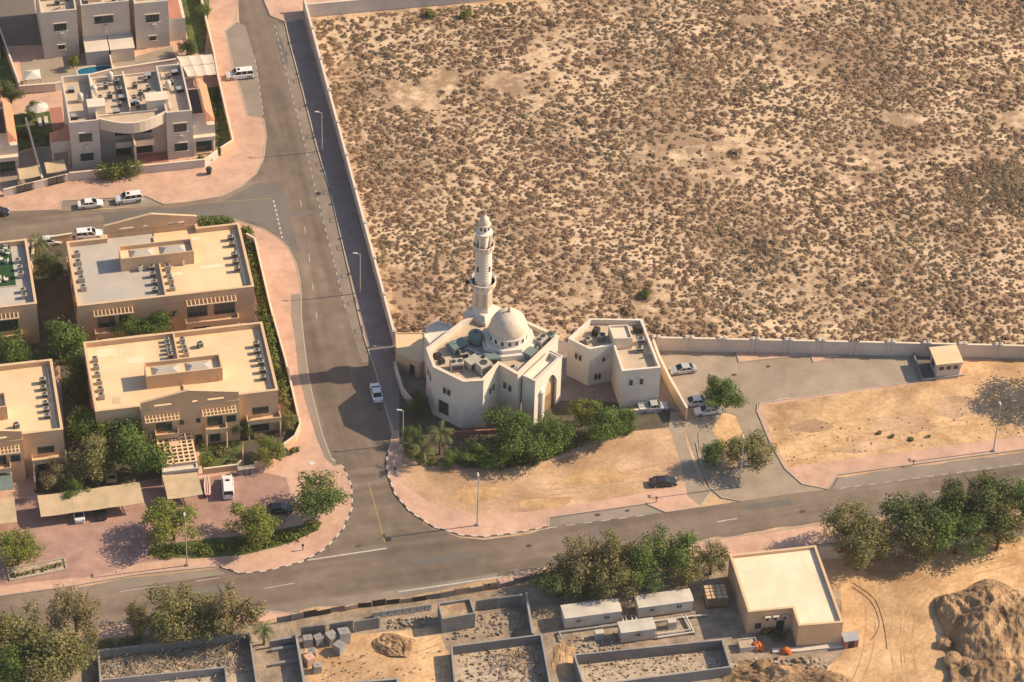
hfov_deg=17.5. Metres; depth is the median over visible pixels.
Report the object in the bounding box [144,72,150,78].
storage box
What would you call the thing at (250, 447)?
garden soil
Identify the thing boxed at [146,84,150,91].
air conditioner
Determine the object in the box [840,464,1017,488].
road marking
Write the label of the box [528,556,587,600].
tree
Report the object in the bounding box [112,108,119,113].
storage box
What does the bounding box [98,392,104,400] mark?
air conditioner
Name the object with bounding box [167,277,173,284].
air conditioner
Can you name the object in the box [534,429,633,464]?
hedge
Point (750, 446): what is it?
tree
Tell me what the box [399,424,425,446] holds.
tree
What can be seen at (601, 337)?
rooftop unit
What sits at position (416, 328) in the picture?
desert shrub
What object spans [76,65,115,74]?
swimming pool
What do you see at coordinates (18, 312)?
villa
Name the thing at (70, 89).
storage box
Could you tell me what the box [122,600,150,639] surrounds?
tree
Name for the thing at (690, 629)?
pipe run
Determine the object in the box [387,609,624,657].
rubble
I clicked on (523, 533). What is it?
sand drift
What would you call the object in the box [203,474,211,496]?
covered boat
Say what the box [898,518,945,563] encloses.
tree
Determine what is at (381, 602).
site hoarding
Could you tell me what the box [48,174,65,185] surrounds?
driveway gate
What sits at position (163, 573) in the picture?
sand drift
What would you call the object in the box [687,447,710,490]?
kerb
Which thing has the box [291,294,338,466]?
gutter strip
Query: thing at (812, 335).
desert shrub
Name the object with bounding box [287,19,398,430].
sidewalk
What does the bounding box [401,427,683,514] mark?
sandy ground
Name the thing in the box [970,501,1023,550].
tree
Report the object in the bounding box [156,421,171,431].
window
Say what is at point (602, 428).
tree
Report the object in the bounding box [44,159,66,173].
fabric carport
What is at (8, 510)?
fabric carport
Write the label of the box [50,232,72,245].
garden wall
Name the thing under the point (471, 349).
duct
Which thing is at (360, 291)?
street lamp
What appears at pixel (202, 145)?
window
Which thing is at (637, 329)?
rooftop unit
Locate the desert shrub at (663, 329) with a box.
[662,327,672,333]
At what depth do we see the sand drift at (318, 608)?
543.81 m
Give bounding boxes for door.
[848,641,854,647]
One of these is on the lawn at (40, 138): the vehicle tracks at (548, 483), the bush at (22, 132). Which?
the bush at (22, 132)
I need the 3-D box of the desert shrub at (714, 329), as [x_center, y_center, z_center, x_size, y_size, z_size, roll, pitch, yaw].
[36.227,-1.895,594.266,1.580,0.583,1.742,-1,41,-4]
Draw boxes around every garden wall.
[0,28,19,87]
[3,173,69,196]
[19,58,175,93]
[25,118,42,179]
[31,244,34,272]
[32,465,35,489]
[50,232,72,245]
[69,150,217,180]
[200,0,233,155]
[204,460,241,473]
[246,233,254,244]
[254,238,300,469]
[454,429,500,435]
[627,406,661,414]
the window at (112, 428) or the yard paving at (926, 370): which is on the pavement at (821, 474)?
the yard paving at (926, 370)
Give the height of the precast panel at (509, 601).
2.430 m
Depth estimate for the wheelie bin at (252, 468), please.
562.07 m
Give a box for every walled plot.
[97,632,256,681]
[450,634,550,681]
[573,639,730,681]
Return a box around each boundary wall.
[303,0,396,345]
[307,0,489,16]
[652,334,1023,358]
[652,339,687,420]
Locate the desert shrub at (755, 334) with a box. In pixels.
[752,330,760,337]
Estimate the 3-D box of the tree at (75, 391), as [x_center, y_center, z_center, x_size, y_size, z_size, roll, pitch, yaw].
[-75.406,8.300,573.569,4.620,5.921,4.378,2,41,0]
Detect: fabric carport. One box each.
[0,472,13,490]
[0,497,16,523]
[17,165,39,179]
[37,482,143,516]
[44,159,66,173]
[161,472,202,498]
[176,54,214,65]
[182,64,215,77]
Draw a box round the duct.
[451,340,480,354]
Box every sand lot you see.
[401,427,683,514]
[762,359,1023,466]
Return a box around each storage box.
[67,86,74,92]
[71,113,77,119]
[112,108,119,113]
[118,94,124,100]
[130,99,136,105]
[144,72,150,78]
[171,68,178,75]
[176,85,183,92]
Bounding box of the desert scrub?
[314,0,1023,343]
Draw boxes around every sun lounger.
[38,117,41,126]
[44,116,48,124]
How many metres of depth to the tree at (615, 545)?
540.68 m
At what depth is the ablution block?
583.11 m
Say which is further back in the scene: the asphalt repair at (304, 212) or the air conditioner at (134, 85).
the air conditioner at (134, 85)
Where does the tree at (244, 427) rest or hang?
on the ground at (838, 572)
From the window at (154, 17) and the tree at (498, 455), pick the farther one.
the window at (154, 17)
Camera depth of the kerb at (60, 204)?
616.15 m
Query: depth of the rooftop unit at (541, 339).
573.80 m
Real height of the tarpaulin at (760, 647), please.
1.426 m
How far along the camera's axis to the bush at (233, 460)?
563.98 m
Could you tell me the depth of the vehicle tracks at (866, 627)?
538.86 m
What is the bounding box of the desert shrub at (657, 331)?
[652,328,661,334]
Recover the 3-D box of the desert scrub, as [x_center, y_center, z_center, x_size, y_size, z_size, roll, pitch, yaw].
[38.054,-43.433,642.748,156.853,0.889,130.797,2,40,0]
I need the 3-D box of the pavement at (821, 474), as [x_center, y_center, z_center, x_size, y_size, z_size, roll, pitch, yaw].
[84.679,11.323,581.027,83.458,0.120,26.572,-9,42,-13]
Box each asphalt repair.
[154,209,186,213]
[192,583,233,593]
[275,37,287,63]
[285,209,322,216]
[410,551,476,565]
[590,525,602,544]
[744,499,791,510]
[914,484,928,502]
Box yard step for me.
[772,642,842,653]
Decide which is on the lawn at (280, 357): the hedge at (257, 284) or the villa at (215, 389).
the hedge at (257, 284)
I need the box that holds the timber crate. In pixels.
[703,584,727,608]
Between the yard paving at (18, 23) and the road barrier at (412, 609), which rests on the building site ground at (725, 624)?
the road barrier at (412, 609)
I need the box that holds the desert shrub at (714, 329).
[711,327,718,333]
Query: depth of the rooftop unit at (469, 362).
569.10 m
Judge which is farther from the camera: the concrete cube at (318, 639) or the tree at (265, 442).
the tree at (265, 442)
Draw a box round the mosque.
[424,304,562,428]
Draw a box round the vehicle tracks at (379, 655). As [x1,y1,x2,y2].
[323,636,443,664]
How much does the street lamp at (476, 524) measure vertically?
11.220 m
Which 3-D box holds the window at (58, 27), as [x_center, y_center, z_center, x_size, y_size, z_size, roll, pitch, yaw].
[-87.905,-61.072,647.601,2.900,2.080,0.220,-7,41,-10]
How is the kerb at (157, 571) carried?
on the ground at (838, 572)
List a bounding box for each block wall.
[269,635,298,648]
[295,632,304,681]
[351,677,398,681]
[525,592,533,634]
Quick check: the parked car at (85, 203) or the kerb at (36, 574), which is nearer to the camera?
the kerb at (36, 574)
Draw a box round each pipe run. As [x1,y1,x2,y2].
[46,369,56,427]
[233,232,246,284]
[257,331,271,388]
[558,623,617,639]
[654,614,707,621]
[656,614,694,639]
[656,615,691,635]
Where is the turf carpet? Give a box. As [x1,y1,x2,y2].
[0,246,16,287]
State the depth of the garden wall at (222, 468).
562.31 m
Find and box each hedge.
[10,561,64,577]
[93,155,143,182]
[97,635,140,647]
[148,518,320,559]
[197,215,234,226]
[210,87,220,145]
[241,225,254,239]
[244,239,269,314]
[255,304,261,314]
[259,313,289,395]
[278,387,294,417]
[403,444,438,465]
[459,457,537,471]
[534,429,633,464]
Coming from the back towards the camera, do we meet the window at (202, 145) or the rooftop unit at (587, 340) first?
the window at (202, 145)
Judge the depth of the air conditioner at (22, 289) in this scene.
584.01 m
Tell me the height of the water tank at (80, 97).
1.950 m
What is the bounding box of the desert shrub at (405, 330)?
[398,326,409,331]
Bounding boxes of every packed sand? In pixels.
[455,485,503,503]
[518,496,574,508]
[562,469,634,484]
[788,419,833,432]
[829,441,896,453]
[870,416,938,435]
[933,396,985,419]
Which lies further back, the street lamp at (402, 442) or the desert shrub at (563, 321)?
the desert shrub at (563, 321)
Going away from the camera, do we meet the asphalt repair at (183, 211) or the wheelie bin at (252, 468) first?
the wheelie bin at (252, 468)
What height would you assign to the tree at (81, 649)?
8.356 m
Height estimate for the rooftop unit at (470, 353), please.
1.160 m
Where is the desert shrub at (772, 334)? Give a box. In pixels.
[769,332,777,337]
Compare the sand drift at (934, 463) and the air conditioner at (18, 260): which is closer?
the sand drift at (934, 463)
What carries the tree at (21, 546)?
on the ground at (838, 572)
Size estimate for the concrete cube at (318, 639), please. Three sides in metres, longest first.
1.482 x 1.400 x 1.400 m
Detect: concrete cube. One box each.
[303,634,312,647]
[303,652,315,666]
[307,647,315,656]
[312,662,321,673]
[313,633,324,646]
[324,629,338,645]
[332,640,345,655]
[336,627,350,642]
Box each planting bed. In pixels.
[8,559,65,578]
[147,522,321,558]
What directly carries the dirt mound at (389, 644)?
on the yard sand at (358, 645)
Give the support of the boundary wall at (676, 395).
on the ground at (838, 572)
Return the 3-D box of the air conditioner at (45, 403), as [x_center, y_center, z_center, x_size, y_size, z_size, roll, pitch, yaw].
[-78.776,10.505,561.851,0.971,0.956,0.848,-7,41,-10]
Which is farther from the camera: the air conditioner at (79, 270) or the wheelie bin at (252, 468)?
the air conditioner at (79, 270)
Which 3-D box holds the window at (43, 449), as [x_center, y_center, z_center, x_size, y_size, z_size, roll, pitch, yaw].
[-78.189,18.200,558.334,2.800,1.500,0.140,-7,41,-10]
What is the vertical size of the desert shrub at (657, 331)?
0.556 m
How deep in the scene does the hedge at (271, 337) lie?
584.44 m
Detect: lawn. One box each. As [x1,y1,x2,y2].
[0,46,16,88]
[13,111,52,150]
[181,0,209,53]
[199,437,242,473]
[205,215,231,225]
[207,87,230,153]
[241,226,297,429]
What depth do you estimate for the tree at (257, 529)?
547.77 m
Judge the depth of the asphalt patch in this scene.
617.06 m
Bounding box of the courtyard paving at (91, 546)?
[0,471,293,585]
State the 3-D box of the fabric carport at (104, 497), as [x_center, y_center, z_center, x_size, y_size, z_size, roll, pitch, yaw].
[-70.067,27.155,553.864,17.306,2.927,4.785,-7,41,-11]
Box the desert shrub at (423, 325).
[419,321,428,328]
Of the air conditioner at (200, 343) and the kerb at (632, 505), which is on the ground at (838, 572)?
the kerb at (632, 505)
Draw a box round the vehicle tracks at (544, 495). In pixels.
[442,474,645,502]
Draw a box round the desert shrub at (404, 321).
[400,318,409,325]
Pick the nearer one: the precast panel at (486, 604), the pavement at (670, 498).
the precast panel at (486, 604)
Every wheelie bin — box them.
[206,166,211,174]
[237,466,243,475]
[243,465,249,474]
[249,464,255,473]
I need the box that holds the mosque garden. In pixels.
[399,388,674,466]
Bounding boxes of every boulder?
[753,659,770,669]
[937,637,953,650]
[943,651,961,666]
[956,656,972,670]
[962,661,982,676]
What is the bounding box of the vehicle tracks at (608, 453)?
[547,434,672,472]
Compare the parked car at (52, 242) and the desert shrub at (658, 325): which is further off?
the parked car at (52, 242)
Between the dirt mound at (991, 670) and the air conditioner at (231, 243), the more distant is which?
the air conditioner at (231, 243)
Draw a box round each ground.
[1,558,844,681]
[28,0,1023,642]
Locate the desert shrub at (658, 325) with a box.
[651,322,661,327]
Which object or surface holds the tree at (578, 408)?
on the ground at (838, 572)
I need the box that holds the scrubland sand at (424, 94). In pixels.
[311,0,1023,344]
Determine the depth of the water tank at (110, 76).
629.83 m
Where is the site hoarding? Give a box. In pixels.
[277,572,544,623]
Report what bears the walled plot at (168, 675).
on the building site ground at (725, 624)
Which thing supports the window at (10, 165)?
in the villa at (9, 158)
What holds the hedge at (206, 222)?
on the lawn at (218, 216)
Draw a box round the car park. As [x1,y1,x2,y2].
[659,351,919,501]
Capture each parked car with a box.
[0,206,9,216]
[35,235,61,246]
[73,512,84,523]
[75,226,102,239]
[77,197,103,209]
[95,508,106,520]
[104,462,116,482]
[114,189,142,204]
[220,474,233,498]
[225,66,253,80]
[264,502,293,515]
[369,382,382,402]
[637,399,668,413]
[649,475,677,487]
[669,362,697,375]
[684,395,706,407]
[693,403,721,416]
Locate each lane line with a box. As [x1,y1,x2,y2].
[129,198,270,207]
[368,483,384,541]
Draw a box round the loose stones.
[733,633,947,671]
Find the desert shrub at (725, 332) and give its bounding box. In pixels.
[720,330,729,335]
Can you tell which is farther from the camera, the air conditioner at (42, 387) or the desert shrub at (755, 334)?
the desert shrub at (755, 334)
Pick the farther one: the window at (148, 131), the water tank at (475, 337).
the window at (148, 131)
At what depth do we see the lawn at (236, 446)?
566.54 m
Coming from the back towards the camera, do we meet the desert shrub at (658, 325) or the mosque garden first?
the desert shrub at (658, 325)
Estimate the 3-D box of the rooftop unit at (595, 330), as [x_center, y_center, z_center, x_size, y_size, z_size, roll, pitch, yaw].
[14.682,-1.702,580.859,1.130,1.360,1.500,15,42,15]
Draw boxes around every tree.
[0,78,25,102]
[0,327,25,363]
[0,526,45,569]
[0,599,56,668]
[0,637,44,681]
[4,620,89,681]
[9,342,43,362]
[23,100,41,117]
[27,232,50,261]
[30,249,66,281]
[37,457,69,489]
[42,315,90,366]
[44,581,106,634]
[58,618,103,669]
[59,473,90,498]
[62,374,87,401]
[63,351,87,382]
[63,404,98,443]
[64,430,115,483]
[66,55,78,68]
[88,421,114,446]
[100,414,175,474]
[111,313,143,336]
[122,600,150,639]
[124,310,178,336]
[140,494,201,547]
[142,581,214,645]
[173,597,238,644]
[177,38,197,55]
[187,578,268,637]
[194,3,211,18]
[221,501,282,544]
[230,418,254,438]
[250,434,286,467]
[251,621,275,644]
[278,407,298,430]
[286,469,350,518]
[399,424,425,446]
[401,388,431,416]
[408,437,436,464]
[425,419,454,454]
[442,447,464,466]
[457,438,495,465]
[477,434,518,471]
[479,400,530,444]
[499,418,563,464]
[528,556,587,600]
[534,410,576,451]
[550,531,618,586]
[563,563,612,600]
[564,396,596,427]
[574,397,627,443]
[580,526,647,577]
[588,554,645,598]
[611,407,637,435]
[625,539,673,593]
[637,521,699,575]
[661,550,703,587]
[695,538,729,574]
[697,436,726,467]
[700,374,749,408]
[724,428,778,474]
[818,499,872,552]
[833,521,879,571]
[859,511,913,560]
[876,489,954,539]
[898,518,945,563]
[918,473,974,527]
[923,496,991,556]
[963,468,999,496]
[963,470,1022,534]
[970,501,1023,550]
[996,474,1023,520]
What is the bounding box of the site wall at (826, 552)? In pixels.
[818,528,1023,559]
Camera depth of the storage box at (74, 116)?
620.73 m
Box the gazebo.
[23,69,40,83]
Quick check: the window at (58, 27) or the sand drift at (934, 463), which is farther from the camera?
the window at (58, 27)
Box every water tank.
[77,92,83,102]
[91,85,96,94]
[107,71,112,81]
[165,80,170,90]
[468,329,482,346]
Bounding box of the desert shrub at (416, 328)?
[410,324,420,331]
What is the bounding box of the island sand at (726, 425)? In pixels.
[712,413,742,466]
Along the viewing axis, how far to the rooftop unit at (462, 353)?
571.32 m
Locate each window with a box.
[0,161,15,171]
[0,319,18,331]
[0,455,6,464]
[10,454,20,461]
[37,445,54,453]
[38,463,49,471]
[53,22,67,32]
[57,44,65,50]
[78,131,93,142]
[79,151,94,161]
[93,14,114,24]
[98,316,114,327]
[109,422,125,431]
[115,133,129,135]
[116,147,130,155]
[119,314,131,325]
[134,129,151,133]
[136,145,152,153]
[145,13,160,22]
[148,35,157,41]
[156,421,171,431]
[172,122,187,132]
[173,141,188,152]
[187,305,207,317]
[195,434,201,443]
[197,140,211,151]
[207,415,222,425]
[210,433,220,441]
[214,302,234,314]
[226,414,235,421]
[252,406,268,414]
[252,423,268,431]
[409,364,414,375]
[439,399,448,415]
[755,623,760,628]
[776,620,784,629]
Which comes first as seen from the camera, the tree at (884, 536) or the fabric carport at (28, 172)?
the tree at (884, 536)
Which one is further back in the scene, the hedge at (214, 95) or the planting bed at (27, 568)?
the hedge at (214, 95)
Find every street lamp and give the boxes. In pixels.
[183,512,188,566]
[314,111,323,151]
[352,252,361,293]
[396,409,404,443]
[475,473,478,526]
[737,435,744,487]
[991,401,1001,451]
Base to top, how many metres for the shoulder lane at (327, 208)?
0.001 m
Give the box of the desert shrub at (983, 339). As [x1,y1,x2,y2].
[979,335,988,341]
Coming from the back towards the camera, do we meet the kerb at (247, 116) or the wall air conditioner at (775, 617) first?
the kerb at (247, 116)
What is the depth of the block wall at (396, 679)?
524.41 m
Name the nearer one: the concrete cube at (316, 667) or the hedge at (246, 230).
the concrete cube at (316, 667)
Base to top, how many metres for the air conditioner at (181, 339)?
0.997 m
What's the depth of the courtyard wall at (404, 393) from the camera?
578.87 m
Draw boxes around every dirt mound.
[372,633,415,656]
[552,642,574,675]
[722,659,812,681]
[802,667,852,681]
[935,579,1023,660]
[950,656,1023,681]
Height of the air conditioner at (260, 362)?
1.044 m
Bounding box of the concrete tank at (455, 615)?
[438,598,474,632]
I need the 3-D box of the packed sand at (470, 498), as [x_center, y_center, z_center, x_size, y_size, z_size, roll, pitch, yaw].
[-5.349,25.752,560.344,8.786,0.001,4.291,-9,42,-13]
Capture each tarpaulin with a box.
[752,641,763,651]
[781,647,791,654]
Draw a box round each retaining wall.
[912,353,922,380]
[922,374,964,380]
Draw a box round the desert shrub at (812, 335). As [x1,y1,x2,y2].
[809,333,817,338]
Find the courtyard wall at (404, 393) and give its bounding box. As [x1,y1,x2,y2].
[394,361,411,402]
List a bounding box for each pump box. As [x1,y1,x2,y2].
[594,629,603,640]
[666,618,676,629]
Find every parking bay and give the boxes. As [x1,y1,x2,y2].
[61,197,160,209]
[104,567,224,589]
[226,22,262,117]
[550,505,662,525]
[833,451,1023,488]
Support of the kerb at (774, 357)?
on the car park
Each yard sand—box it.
[305,627,451,681]
[824,540,1023,681]
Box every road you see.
[0,160,1023,639]
[238,0,391,469]
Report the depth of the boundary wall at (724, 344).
589.15 m
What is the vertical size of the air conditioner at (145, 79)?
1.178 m
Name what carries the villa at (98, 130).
on the ground at (838, 572)
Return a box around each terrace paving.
[20,55,108,84]
[112,47,174,66]
[137,152,168,164]
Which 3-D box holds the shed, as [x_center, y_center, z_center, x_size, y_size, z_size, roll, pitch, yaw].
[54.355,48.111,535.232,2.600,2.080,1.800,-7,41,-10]
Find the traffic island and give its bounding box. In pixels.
[698,408,758,501]
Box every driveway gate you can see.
[16,182,33,193]
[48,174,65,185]
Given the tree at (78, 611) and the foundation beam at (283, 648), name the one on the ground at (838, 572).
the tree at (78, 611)
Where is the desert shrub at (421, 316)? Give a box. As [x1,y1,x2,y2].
[416,313,426,320]
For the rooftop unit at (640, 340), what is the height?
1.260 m
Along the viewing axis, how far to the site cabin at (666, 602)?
539.04 m
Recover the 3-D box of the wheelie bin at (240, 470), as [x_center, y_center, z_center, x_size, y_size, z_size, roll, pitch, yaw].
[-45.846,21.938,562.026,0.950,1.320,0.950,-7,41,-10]
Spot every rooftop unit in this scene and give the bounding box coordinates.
[433,351,441,359]
[437,357,444,364]
[447,337,468,354]
[449,358,463,371]
[458,349,467,357]
[463,353,481,370]
[468,351,475,356]
[475,357,491,375]
[484,353,499,363]
[510,364,516,369]
[523,346,537,359]
[534,333,547,348]
[545,330,555,340]
[583,336,591,344]
[592,326,600,336]
[598,332,604,342]
[633,325,641,333]
[636,345,642,352]
[637,336,644,344]
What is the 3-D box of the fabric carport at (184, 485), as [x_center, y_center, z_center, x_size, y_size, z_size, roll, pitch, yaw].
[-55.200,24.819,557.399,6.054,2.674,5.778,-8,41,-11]
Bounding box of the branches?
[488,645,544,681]
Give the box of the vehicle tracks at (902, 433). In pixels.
[792,415,1013,462]
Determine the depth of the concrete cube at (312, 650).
530.06 m
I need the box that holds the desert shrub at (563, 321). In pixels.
[558,319,570,326]
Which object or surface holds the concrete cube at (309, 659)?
on the yard sand at (358, 645)
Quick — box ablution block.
[395,332,424,377]
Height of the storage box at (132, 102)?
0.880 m
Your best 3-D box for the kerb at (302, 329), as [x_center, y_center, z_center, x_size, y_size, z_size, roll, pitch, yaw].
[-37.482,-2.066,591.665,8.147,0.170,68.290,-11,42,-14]
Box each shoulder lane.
[263,573,496,612]
[277,22,370,361]
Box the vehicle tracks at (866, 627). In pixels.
[852,573,875,681]
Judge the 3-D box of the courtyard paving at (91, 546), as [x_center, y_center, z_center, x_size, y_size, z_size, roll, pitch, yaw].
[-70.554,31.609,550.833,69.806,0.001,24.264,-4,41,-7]
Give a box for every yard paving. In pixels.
[0,0,41,45]
[50,107,63,130]
[915,356,936,380]
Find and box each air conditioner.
[13,421,19,428]
[15,257,20,263]
[17,265,22,271]
[18,271,23,278]
[20,287,25,293]
[21,293,26,299]
[39,376,45,384]
[40,385,46,391]
[42,392,47,397]
[42,400,48,406]
[43,406,48,412]
[44,412,50,419]
[54,0,59,5]
[74,250,79,257]
[75,258,81,265]
[77,267,82,273]
[78,275,84,283]
[80,284,86,291]
[92,356,97,362]
[93,363,98,369]
[94,371,100,377]
[96,378,101,384]
[97,386,103,391]
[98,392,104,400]
[103,81,107,89]
[107,91,112,98]
[114,78,118,84]
[116,86,121,93]
[132,81,136,88]
[135,102,139,108]
[137,265,142,271]
[138,89,142,95]
[143,75,147,82]
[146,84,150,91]
[148,264,154,270]
[150,271,155,277]
[151,279,156,285]
[152,287,157,293]
[164,263,170,270]
[165,271,171,277]
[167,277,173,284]
[167,352,172,359]
[169,285,174,291]
[179,336,184,341]
[183,350,188,356]
[197,340,203,348]
[227,234,233,241]
[229,241,234,247]
[231,251,237,258]
[232,258,238,265]
[234,265,239,272]
[253,340,259,347]
[254,348,260,354]
[256,354,261,360]
[258,359,263,366]
[259,367,265,374]
[260,374,265,380]
[765,616,771,621]
[773,615,778,620]
[782,614,788,619]
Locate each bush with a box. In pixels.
[17,128,27,138]
[44,129,52,138]
[197,439,205,448]
[197,453,214,465]
[213,443,231,456]
[226,456,242,464]
[289,446,300,453]
[424,9,434,17]
[459,8,471,18]
[639,289,649,297]
[761,627,774,633]
[770,629,788,642]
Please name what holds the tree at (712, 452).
on the traffic island
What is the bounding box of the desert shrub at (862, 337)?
[859,335,865,340]
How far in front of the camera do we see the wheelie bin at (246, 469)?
561.91 m
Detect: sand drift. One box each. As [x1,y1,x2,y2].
[67,567,218,587]
[300,521,825,612]
[409,512,548,539]
[837,450,1023,476]
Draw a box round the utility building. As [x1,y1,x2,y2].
[728,545,843,646]
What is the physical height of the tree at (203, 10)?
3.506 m
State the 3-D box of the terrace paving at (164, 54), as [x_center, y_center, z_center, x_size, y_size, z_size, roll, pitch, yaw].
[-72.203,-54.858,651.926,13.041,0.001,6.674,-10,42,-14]
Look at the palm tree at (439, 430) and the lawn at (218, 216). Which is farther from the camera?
the lawn at (218, 216)
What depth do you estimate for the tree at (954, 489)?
551.46 m
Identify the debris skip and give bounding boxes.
[737,637,758,652]
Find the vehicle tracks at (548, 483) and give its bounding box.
[425,463,667,503]
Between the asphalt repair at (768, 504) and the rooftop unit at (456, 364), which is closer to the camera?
the asphalt repair at (768, 504)
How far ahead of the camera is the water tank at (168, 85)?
628.18 m
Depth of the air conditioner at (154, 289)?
584.90 m
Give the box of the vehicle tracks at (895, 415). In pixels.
[774,382,1017,445]
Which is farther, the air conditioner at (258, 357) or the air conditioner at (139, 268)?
the air conditioner at (139, 268)
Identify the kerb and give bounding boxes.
[0,581,96,595]
[6,557,66,580]
[9,195,144,211]
[97,565,218,581]
[145,0,266,203]
[219,458,352,573]
[233,218,331,457]
[263,610,296,613]
[264,0,375,370]
[375,371,392,447]
[386,448,548,536]
[497,500,1002,579]
[548,491,710,525]
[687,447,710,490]
[696,443,740,500]
[736,352,813,362]
[756,403,826,488]
[759,380,920,402]
[827,448,1023,488]
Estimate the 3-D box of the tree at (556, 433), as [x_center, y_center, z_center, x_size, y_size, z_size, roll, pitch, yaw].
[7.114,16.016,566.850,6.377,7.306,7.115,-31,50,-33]
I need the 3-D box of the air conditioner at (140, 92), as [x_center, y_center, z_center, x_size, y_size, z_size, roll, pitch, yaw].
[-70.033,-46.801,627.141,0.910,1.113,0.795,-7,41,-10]
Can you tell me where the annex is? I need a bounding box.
[566,318,660,407]
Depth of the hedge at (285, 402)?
575.54 m
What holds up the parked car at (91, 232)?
on the pavement at (280, 271)
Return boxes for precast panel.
[301,624,325,636]
[329,619,352,631]
[354,616,379,632]
[475,597,497,610]
[498,594,521,608]
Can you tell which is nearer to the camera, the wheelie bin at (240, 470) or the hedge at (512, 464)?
the wheelie bin at (240, 470)
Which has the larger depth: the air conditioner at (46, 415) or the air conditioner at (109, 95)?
the air conditioner at (109, 95)
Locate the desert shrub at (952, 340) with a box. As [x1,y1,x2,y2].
[948,337,955,342]
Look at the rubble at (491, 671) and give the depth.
529.98 m
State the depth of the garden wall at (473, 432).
571.32 m
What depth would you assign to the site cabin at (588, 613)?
536.70 m
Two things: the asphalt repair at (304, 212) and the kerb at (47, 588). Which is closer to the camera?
the kerb at (47, 588)
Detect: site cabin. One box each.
[560,598,621,628]
[617,617,655,642]
[634,588,693,617]
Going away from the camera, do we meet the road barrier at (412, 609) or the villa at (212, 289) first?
the road barrier at (412, 609)
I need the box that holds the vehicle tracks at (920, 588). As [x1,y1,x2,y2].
[891,543,1023,681]
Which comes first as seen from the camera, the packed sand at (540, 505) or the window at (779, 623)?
the window at (779, 623)
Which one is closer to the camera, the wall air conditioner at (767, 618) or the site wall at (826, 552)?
the wall air conditioner at (767, 618)
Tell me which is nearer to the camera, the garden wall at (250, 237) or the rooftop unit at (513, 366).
the rooftop unit at (513, 366)
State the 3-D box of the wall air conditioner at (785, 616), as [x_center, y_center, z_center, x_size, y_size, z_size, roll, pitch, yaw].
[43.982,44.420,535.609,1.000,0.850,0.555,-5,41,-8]
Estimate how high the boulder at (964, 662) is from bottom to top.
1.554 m
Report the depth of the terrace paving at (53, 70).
649.38 m
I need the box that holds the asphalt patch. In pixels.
[103,182,299,254]
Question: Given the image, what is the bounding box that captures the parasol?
[28,101,48,113]
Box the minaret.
[463,209,498,326]
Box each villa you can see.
[0,97,19,172]
[0,239,39,346]
[0,359,67,480]
[36,0,185,74]
[49,63,215,168]
[66,213,254,340]
[83,322,280,474]
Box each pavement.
[0,0,265,211]
[0,219,351,596]
[3,611,291,650]
[265,0,699,537]
[301,0,337,4]
[498,501,1021,588]
[737,352,840,362]
[758,358,1023,489]
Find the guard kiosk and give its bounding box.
[929,345,963,376]
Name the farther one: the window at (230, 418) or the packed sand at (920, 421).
the packed sand at (920, 421)
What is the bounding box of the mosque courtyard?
[398,340,680,429]
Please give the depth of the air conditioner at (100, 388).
564.68 m
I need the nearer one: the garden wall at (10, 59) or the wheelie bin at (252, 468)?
the wheelie bin at (252, 468)
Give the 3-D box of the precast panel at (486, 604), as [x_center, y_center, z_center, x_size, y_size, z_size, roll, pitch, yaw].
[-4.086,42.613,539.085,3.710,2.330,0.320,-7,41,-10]
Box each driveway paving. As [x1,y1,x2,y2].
[0,146,71,188]
[669,411,709,505]
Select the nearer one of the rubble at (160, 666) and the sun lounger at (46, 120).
the rubble at (160, 666)
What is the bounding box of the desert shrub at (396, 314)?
[391,312,400,318]
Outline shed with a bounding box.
[841,631,859,648]
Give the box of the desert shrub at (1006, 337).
[1001,333,1011,339]
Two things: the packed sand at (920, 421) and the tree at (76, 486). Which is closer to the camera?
the tree at (76, 486)
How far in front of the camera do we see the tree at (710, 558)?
544.12 m
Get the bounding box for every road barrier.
[373,611,379,617]
[380,610,386,617]
[387,609,394,616]
[395,608,401,615]
[402,607,409,613]
[409,606,416,612]
[417,605,423,611]
[424,604,430,610]
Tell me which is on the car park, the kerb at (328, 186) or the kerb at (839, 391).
the kerb at (839, 391)
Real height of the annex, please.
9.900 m
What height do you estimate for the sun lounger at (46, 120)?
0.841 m
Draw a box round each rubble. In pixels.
[100,640,252,680]
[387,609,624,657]
[457,645,541,681]
[584,650,720,680]
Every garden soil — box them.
[0,317,260,363]
[28,243,76,348]
[34,359,161,493]
[243,414,296,464]
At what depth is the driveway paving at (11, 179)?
625.90 m
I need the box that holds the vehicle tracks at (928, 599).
[903,555,1023,681]
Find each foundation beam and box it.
[271,644,295,652]
[271,658,298,666]
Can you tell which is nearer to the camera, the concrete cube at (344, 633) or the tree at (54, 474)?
the concrete cube at (344, 633)
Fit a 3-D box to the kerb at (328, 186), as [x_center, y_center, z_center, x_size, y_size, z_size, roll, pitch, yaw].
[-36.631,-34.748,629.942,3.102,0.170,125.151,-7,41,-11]
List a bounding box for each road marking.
[119,578,216,591]
[273,200,282,237]
[275,27,344,307]
[307,548,386,560]
[398,577,497,591]
[512,515,643,534]
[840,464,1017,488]
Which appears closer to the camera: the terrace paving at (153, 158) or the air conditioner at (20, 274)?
the air conditioner at (20, 274)
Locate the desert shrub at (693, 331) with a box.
[689,329,699,334]
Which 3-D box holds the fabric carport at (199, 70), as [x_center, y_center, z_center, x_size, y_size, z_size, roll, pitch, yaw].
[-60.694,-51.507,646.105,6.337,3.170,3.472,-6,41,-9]
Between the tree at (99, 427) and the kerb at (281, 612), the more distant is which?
the tree at (99, 427)

